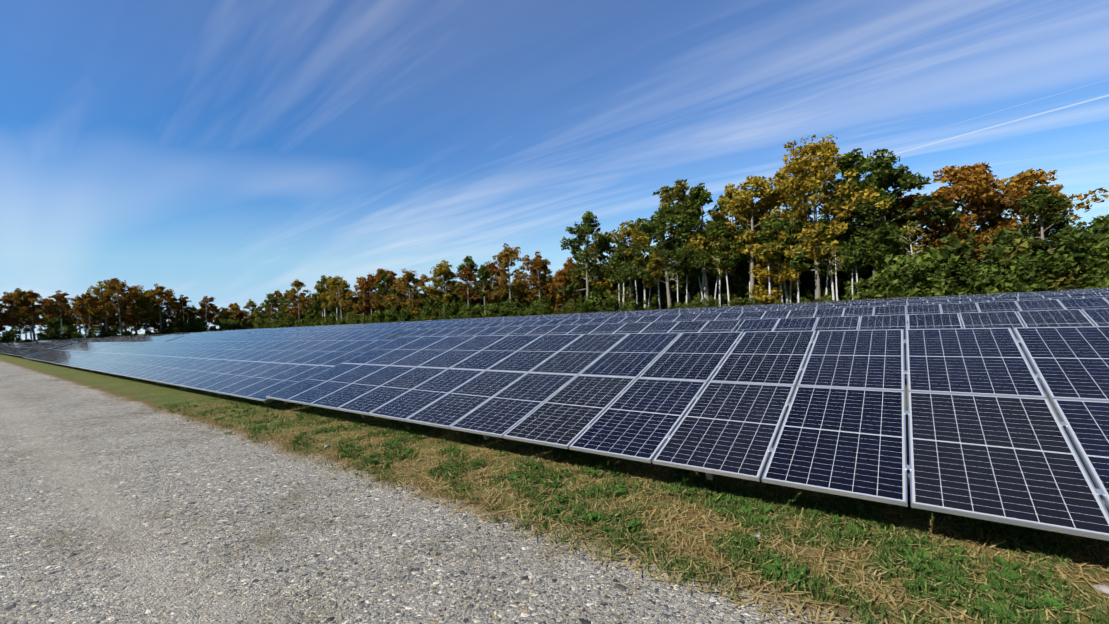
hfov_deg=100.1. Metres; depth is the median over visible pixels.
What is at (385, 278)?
tree
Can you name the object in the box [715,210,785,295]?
tree
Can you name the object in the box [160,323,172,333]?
shrub
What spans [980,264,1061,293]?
shrub
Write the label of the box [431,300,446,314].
shrub
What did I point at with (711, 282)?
tree
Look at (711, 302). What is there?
shrub
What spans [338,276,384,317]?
tree
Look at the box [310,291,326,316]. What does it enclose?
tree
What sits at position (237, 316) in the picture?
tree
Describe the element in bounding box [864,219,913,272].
tree
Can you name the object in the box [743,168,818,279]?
tree
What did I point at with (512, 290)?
tree
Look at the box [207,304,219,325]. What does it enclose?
tree
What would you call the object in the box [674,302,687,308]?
shrub
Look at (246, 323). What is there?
shrub
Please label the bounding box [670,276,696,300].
tree
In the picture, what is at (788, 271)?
tree
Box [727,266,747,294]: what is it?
tree
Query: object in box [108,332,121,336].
shrub
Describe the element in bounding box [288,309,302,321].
tree
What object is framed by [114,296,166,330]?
tree
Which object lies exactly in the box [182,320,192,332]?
shrub
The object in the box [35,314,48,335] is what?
tree
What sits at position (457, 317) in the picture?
shrub
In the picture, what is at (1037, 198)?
tree
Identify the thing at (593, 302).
shrub
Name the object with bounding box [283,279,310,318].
tree
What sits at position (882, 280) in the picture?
shrub
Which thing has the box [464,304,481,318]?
shrub
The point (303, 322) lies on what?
shrub
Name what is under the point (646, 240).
tree
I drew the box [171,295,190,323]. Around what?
tree
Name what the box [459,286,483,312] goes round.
tree
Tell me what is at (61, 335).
shrub
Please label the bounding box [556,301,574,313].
shrub
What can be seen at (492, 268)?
tree
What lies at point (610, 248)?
tree
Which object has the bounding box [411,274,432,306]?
tree
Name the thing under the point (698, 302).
shrub
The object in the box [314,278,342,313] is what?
tree
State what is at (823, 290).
shrub
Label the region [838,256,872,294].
tree
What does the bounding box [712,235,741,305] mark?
tree
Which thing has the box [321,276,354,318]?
tree
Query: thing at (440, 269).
tree
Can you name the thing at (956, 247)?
shrub
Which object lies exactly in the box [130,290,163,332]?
tree
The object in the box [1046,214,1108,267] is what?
tree
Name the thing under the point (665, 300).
shrub
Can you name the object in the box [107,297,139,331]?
tree
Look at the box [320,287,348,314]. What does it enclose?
tree
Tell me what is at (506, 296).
tree
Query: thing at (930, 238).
tree
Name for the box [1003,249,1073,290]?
shrub
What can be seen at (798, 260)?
tree
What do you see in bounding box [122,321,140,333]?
tree
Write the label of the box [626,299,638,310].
shrub
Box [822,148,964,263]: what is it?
tree
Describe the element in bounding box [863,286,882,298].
shrub
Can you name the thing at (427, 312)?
shrub
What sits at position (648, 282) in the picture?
tree
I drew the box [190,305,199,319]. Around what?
tree
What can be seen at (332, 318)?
shrub
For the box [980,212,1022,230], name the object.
tree
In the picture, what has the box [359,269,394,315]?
tree
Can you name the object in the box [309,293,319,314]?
tree
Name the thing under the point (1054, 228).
tree
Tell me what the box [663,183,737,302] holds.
tree
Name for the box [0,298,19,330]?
tree
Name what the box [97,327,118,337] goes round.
shrub
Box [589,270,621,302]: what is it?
tree
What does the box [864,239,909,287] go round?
tree
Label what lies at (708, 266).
tree
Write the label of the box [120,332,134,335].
shrub
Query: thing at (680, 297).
shrub
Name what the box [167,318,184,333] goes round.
shrub
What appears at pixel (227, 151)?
sky
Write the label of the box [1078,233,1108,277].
shrub
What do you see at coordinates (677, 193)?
tree
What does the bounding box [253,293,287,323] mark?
tree
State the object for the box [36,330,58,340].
shrub
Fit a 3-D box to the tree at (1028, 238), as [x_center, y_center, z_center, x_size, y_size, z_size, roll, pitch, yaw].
[64.176,-5.728,63.170,7.967,9.242,5.482,-3,0,-6]
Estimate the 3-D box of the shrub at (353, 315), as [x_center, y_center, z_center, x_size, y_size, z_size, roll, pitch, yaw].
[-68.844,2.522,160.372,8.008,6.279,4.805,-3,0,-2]
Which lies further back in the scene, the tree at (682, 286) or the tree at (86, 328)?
the tree at (86, 328)
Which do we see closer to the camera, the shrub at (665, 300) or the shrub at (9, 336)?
the shrub at (665, 300)
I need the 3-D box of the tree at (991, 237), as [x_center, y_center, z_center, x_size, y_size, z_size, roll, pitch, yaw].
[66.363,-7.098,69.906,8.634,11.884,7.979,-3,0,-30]
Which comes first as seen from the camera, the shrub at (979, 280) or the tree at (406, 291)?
the shrub at (979, 280)
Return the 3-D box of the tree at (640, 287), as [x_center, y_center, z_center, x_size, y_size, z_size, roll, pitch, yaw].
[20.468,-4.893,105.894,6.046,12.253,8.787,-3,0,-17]
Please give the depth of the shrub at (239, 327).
199.03 m
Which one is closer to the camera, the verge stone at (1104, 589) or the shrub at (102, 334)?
the verge stone at (1104, 589)
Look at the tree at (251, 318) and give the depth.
208.98 m
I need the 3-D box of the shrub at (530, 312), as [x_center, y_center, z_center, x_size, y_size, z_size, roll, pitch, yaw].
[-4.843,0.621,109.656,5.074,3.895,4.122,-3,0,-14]
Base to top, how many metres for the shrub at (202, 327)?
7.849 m
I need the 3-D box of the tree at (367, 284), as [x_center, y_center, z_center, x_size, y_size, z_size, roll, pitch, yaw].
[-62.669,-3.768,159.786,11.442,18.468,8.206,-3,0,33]
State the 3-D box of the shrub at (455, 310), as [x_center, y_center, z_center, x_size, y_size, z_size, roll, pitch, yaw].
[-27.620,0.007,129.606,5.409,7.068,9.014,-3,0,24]
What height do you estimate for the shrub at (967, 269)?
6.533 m
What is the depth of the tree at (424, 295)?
149.81 m
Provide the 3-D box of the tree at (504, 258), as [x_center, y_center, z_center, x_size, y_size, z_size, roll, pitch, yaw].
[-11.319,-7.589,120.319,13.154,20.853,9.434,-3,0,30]
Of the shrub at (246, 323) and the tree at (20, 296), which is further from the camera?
the shrub at (246, 323)
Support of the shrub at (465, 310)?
on the ground at (146, 396)
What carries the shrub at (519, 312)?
on the ground at (146, 396)
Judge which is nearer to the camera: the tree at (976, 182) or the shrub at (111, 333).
the tree at (976, 182)
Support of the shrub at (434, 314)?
on the ground at (146, 396)
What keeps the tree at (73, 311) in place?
on the ground at (146, 396)
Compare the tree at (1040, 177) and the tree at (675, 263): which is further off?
the tree at (675, 263)
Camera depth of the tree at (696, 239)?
87.92 m
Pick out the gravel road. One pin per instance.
(112, 513)
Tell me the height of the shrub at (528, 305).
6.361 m
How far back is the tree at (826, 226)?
76.35 m
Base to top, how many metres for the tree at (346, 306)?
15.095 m
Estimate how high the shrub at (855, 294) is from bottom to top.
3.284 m
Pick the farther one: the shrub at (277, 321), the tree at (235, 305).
the tree at (235, 305)
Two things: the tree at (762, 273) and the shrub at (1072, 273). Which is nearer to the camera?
the shrub at (1072, 273)
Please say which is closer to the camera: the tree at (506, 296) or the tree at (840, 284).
the tree at (840, 284)
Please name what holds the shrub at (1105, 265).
on the ground at (146, 396)
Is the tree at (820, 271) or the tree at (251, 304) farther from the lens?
the tree at (251, 304)
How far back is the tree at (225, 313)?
199.90 m
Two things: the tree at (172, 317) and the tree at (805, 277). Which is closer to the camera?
the tree at (805, 277)
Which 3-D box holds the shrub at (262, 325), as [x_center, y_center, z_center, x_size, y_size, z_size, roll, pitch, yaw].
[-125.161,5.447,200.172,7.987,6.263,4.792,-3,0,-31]
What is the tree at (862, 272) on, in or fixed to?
on the ground at (146, 396)
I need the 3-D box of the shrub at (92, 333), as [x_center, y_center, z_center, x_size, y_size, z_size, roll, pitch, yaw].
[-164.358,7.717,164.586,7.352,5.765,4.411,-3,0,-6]
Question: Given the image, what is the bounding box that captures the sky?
[0,0,1108,339]
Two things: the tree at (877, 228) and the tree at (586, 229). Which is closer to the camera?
the tree at (877, 228)
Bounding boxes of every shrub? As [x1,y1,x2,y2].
[0,327,25,342]
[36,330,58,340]
[53,332,69,339]
[57,325,83,339]
[80,326,99,337]
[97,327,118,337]
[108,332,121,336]
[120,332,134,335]
[144,331,157,334]
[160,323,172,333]
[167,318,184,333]
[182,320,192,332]
[190,317,215,331]
[216,319,233,330]
[228,319,243,329]
[240,318,253,328]
[253,318,267,328]
[264,320,274,327]
[273,317,283,327]
[277,317,290,327]
[284,313,298,326]
[294,319,305,326]
[299,319,311,326]
[308,315,325,325]
[321,312,343,325]
[322,320,334,324]
[344,311,357,322]
[349,315,366,323]
[359,318,365,323]
[364,314,375,323]
[368,316,376,322]
[373,310,387,322]
[382,309,397,322]
[397,307,410,321]
[404,308,420,320]
[421,294,451,315]
[421,304,431,320]
[423,307,444,319]
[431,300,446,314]
[440,299,463,319]
[448,300,465,313]
[451,310,463,318]
[459,302,481,311]
[460,306,476,318]
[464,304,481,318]
[483,302,498,314]
[485,303,499,317]
[486,296,503,307]
[495,305,517,316]
[502,298,516,314]
[516,310,525,315]
[518,298,533,310]
[523,298,551,315]
[525,307,540,315]
[536,296,559,314]
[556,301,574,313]
[567,295,586,312]
[576,300,593,312]
[585,295,608,311]
[589,285,618,305]
[594,294,618,311]
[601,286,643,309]
[617,303,629,310]
[625,293,641,309]
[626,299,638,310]
[640,293,664,309]
[645,305,657,309]
[659,283,688,308]
[673,292,695,306]
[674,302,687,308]
[691,294,707,307]
[700,295,719,307]
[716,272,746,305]
[727,297,743,305]
[741,290,762,305]
[746,298,762,305]
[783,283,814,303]
[812,274,843,300]
[813,294,830,301]
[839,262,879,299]
[844,245,938,299]
[846,289,864,299]
[861,289,877,298]
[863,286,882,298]
[874,269,891,295]
[876,254,953,298]
[876,263,933,298]
[894,223,1031,297]
[911,251,971,296]
[945,259,1022,295]
[953,258,982,288]
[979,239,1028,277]
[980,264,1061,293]
[992,239,1090,290]
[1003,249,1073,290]
[1043,224,1092,286]
[1044,254,1107,289]
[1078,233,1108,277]
[1097,260,1108,287]
[1098,227,1108,283]
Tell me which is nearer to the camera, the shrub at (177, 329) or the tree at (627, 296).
the tree at (627, 296)
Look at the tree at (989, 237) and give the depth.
64.72 m
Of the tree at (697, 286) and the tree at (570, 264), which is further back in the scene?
the tree at (570, 264)
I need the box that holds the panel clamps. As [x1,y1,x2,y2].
[0,315,1105,494]
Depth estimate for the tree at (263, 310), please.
218.57 m
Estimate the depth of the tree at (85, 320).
175.14 m
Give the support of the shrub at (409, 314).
on the ground at (146, 396)
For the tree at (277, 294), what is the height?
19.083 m
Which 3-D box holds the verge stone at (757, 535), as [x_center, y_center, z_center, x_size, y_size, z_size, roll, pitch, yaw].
[1.708,1.875,3.881,0.104,0.052,0.102,-3,0,-16]
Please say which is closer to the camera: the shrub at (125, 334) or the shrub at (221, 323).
the shrub at (125, 334)
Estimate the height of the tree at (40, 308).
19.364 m
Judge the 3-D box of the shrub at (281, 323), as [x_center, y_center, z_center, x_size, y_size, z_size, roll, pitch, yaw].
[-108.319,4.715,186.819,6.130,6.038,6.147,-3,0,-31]
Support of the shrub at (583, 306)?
on the ground at (146, 396)
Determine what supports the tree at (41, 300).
on the ground at (146, 396)
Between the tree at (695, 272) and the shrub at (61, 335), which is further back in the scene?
the shrub at (61, 335)
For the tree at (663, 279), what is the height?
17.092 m
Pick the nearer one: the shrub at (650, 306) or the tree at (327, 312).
the shrub at (650, 306)
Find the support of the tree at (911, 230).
on the ground at (146, 396)
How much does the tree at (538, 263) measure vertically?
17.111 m
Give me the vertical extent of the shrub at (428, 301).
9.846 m
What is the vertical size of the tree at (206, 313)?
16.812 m
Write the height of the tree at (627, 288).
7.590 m
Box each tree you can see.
[0,290,33,332]
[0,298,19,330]
[8,288,35,338]
[15,290,53,340]
[16,316,38,339]
[20,299,43,340]
[28,298,56,329]
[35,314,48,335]
[40,299,75,329]
[41,290,72,333]
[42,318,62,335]
[62,305,78,329]
[66,295,88,332]
[68,296,128,331]
[72,291,101,328]
[74,308,92,337]
[86,278,144,332]
[87,279,123,331]
[94,318,123,333]
[99,285,159,333]
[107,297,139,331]
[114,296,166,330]
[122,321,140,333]
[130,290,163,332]
[139,283,181,330]
[154,289,182,325]
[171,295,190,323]
[181,310,196,326]
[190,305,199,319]
[192,296,215,330]
[194,306,211,323]
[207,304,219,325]
[210,307,238,326]
[226,303,241,317]
[229,303,244,318]
[231,307,248,325]
[241,299,261,317]
[246,314,258,324]
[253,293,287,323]
[256,302,276,317]
[265,290,289,314]
[278,289,301,313]
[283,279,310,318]
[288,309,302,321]
[293,295,312,311]
[304,308,320,322]
[309,275,331,316]
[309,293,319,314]
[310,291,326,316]
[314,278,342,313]
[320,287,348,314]
[320,309,330,317]
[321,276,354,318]
[326,284,347,319]
[335,289,356,318]
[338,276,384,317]
[347,296,363,318]
[358,275,382,314]
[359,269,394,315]
[370,268,407,308]
[370,272,398,304]
[380,268,434,316]
[384,298,403,318]
[394,282,416,309]
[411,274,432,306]
[416,289,433,313]
[421,260,466,313]
[432,271,465,301]
[451,256,484,307]
[455,266,480,310]
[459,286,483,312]
[462,261,510,301]
[470,264,497,312]
[488,243,528,305]
[489,280,503,300]
[502,280,526,304]
[502,291,514,299]
[512,289,525,308]
[522,251,551,301]
[529,268,552,290]
[530,278,553,307]
[547,267,578,311]
[555,211,622,306]
[563,257,585,293]
[565,230,637,301]
[577,272,596,299]
[578,267,599,290]
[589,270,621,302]
[601,280,628,302]
[603,254,626,309]
[607,203,714,306]
[609,220,648,300]
[609,242,633,309]
[621,220,662,307]
[622,245,645,307]
[625,285,639,304]
[633,276,659,303]
[642,268,661,305]
[646,249,671,308]
[647,279,665,301]
[652,179,719,301]
[662,240,678,290]
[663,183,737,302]
[663,260,690,301]
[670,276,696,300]
[672,235,690,304]
[684,228,716,297]
[684,262,706,301]
[690,277,711,301]
[697,263,713,298]
[697,267,732,297]
[704,233,734,306]
[706,183,754,287]
[706,256,726,298]
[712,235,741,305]
[713,175,798,302]
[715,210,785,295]
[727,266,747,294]
[731,134,893,298]
[731,224,761,295]
[734,260,764,305]
[735,194,794,264]
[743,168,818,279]
[747,253,801,303]
[755,227,788,303]
[757,213,798,302]
[763,225,789,303]
[781,248,801,303]
[782,219,813,302]
[784,244,810,302]
[796,271,814,295]
[807,254,825,276]
[809,215,847,300]
[812,148,907,278]
[814,262,849,291]
[815,245,846,300]
[818,237,838,294]
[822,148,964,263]
[823,236,842,266]
[829,189,910,270]
[837,237,870,299]
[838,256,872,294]
[840,178,909,290]
[841,241,875,298]
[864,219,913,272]
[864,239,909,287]
[869,189,988,271]
[886,162,1057,262]
[898,221,927,263]
[914,229,930,244]
[925,214,984,248]
[969,168,1108,251]
[973,232,998,265]
[979,226,1021,260]
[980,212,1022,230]
[1001,184,1092,262]
[1012,235,1050,277]
[1030,212,1093,252]
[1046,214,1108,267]
[1088,215,1108,250]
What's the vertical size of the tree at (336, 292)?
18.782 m
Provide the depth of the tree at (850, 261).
72.99 m
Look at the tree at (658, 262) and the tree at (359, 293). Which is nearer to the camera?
the tree at (658, 262)
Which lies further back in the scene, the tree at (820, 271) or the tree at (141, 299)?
the tree at (141, 299)
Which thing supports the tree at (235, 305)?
on the ground at (146, 396)
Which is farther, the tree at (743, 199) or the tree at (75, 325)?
the tree at (75, 325)
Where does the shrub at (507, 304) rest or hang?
on the ground at (146, 396)
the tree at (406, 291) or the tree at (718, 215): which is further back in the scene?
the tree at (406, 291)
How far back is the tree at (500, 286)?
135.01 m
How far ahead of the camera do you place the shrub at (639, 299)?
104.08 m
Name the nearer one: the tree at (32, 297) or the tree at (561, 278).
the tree at (561, 278)
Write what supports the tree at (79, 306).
on the ground at (146, 396)
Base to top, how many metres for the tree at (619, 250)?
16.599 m
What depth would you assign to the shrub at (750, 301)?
77.45 m
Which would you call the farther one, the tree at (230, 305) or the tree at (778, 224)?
the tree at (230, 305)
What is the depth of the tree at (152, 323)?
181.50 m
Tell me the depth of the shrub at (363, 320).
152.01 m
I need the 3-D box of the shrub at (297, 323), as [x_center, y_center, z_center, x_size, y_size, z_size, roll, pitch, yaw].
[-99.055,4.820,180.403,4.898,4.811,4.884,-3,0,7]
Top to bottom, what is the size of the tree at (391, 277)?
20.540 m
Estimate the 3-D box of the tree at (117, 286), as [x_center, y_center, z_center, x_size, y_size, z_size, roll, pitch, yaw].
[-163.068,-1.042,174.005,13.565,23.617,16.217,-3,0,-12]
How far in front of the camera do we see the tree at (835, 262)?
75.07 m
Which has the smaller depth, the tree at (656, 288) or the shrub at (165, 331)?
the tree at (656, 288)
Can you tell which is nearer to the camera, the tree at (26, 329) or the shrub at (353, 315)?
the shrub at (353, 315)
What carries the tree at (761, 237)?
on the ground at (146, 396)
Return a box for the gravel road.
[0,363,740,623]
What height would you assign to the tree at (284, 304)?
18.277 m
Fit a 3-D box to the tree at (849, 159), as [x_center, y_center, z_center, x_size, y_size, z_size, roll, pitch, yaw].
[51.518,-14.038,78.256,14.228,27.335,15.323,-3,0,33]
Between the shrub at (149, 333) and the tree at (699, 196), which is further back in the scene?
the shrub at (149, 333)
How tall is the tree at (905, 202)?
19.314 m
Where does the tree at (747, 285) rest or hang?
on the ground at (146, 396)
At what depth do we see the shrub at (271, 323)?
198.75 m
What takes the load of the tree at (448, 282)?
on the ground at (146, 396)
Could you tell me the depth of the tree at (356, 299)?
171.67 m
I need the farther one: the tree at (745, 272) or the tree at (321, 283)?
the tree at (321, 283)
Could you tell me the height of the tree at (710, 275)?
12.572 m
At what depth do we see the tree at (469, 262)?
136.82 m
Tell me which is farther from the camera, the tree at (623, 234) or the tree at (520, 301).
the tree at (520, 301)
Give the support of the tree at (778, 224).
on the ground at (146, 396)
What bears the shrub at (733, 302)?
on the ground at (146, 396)
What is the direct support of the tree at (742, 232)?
on the ground at (146, 396)
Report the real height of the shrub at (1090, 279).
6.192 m
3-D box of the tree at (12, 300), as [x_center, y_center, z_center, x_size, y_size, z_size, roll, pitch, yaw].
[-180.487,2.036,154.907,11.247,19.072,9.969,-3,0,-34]
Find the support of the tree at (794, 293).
on the ground at (146, 396)
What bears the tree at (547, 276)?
on the ground at (146, 396)
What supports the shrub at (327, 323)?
on the ground at (146, 396)
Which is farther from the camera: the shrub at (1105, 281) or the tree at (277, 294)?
the tree at (277, 294)
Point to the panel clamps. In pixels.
(1097, 491)
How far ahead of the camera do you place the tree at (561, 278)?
108.53 m
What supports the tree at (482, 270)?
on the ground at (146, 396)
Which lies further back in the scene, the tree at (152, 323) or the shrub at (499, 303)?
the tree at (152, 323)
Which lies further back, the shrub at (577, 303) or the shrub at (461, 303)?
the shrub at (461, 303)
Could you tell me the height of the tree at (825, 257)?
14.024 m
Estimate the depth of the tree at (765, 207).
87.45 m
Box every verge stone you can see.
[753,533,764,540]
[1093,584,1108,594]
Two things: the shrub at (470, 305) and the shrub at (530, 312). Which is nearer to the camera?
the shrub at (530, 312)
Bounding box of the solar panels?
[0,288,1108,540]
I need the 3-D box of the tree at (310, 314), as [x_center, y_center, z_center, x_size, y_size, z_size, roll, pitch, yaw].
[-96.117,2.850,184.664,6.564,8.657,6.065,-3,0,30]
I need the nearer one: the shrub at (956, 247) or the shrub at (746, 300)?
the shrub at (956, 247)
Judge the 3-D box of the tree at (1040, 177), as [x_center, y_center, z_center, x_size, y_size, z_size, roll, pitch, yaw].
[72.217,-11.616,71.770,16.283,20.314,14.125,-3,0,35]
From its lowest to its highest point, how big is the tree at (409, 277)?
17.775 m
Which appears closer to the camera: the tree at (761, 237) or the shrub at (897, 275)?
the shrub at (897, 275)
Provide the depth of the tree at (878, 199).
72.02 m
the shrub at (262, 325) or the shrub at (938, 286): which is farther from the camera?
the shrub at (262, 325)
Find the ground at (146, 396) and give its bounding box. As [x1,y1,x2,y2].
[0,334,1108,623]
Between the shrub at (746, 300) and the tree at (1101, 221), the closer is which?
the tree at (1101, 221)
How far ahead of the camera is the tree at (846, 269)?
72.95 m
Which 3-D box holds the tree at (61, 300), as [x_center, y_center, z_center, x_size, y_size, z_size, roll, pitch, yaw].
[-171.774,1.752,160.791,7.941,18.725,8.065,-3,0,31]
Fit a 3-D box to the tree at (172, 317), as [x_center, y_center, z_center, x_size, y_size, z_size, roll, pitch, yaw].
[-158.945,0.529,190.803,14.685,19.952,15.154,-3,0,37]
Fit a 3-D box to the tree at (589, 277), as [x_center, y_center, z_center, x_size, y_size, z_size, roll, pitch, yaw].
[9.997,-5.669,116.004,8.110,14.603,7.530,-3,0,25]
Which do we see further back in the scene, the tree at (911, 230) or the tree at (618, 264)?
the tree at (618, 264)
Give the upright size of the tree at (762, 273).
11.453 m
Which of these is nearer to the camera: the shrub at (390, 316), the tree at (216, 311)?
the shrub at (390, 316)
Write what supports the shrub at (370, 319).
on the ground at (146, 396)
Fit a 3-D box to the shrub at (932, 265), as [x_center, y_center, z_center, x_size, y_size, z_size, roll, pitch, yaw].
[54.143,-4.662,65.403,8.204,8.058,8.181,-3,0,-35]
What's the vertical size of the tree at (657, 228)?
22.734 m
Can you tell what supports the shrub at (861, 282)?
on the ground at (146, 396)
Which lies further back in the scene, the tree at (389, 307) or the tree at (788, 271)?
the tree at (389, 307)
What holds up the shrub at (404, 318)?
on the ground at (146, 396)
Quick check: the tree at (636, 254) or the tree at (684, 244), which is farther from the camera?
the tree at (636, 254)
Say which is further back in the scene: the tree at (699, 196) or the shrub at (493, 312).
the shrub at (493, 312)
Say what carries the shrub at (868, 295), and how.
on the ground at (146, 396)
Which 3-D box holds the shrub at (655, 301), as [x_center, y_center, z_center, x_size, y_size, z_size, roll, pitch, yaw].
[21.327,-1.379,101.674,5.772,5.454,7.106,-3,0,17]
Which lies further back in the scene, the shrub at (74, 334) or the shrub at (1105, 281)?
the shrub at (74, 334)
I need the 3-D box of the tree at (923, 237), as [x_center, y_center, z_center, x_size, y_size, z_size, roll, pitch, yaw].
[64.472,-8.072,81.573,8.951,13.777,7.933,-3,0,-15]
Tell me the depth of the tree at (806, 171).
76.26 m
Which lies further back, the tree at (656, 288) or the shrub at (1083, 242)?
the tree at (656, 288)
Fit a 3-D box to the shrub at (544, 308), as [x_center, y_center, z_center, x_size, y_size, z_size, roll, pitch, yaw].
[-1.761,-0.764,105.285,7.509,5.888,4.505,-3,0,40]
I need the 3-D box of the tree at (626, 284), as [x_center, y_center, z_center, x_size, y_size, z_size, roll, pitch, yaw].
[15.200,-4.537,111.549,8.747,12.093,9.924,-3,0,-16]
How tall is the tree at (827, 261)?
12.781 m
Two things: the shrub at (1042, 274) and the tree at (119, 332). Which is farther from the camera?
the tree at (119, 332)
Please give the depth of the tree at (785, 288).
82.57 m
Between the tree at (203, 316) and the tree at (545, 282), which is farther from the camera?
the tree at (203, 316)
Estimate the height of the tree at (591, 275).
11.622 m
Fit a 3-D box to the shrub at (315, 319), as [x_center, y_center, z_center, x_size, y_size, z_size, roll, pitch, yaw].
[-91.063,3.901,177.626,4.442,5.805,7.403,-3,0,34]
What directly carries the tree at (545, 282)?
on the ground at (146, 396)
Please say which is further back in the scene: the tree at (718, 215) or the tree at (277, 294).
the tree at (277, 294)
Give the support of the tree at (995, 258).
on the ground at (146, 396)
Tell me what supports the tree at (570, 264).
on the ground at (146, 396)
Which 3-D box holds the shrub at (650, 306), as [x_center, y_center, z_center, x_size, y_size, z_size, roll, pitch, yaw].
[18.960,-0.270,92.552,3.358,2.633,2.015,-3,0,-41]
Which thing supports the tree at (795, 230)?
on the ground at (146, 396)
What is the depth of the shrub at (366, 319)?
151.62 m
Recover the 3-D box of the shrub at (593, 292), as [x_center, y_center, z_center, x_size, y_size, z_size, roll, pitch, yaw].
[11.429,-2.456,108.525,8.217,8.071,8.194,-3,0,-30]
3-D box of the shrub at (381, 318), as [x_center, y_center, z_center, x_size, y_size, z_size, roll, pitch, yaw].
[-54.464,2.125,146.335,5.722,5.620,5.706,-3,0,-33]
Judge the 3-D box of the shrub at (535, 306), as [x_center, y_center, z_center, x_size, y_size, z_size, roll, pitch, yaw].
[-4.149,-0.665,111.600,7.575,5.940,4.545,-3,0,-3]
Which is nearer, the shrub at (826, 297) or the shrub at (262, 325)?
the shrub at (826, 297)
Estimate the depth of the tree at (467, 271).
131.72 m
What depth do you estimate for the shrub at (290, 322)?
181.38 m
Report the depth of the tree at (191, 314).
197.10 m
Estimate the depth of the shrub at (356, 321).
153.34 m
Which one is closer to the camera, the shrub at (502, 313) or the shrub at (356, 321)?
the shrub at (502, 313)
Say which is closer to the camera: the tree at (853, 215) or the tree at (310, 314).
the tree at (853, 215)
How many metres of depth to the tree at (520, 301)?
125.32 m
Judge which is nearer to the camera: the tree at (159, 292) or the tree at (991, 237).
the tree at (991, 237)
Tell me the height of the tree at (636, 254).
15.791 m
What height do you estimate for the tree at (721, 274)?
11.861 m
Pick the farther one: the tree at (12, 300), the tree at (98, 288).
the tree at (98, 288)
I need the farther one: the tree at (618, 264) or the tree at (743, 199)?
the tree at (618, 264)
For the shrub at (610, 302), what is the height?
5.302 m
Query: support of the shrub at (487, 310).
on the ground at (146, 396)
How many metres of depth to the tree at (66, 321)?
170.40 m
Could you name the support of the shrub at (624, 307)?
on the ground at (146, 396)
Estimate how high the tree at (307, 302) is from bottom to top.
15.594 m

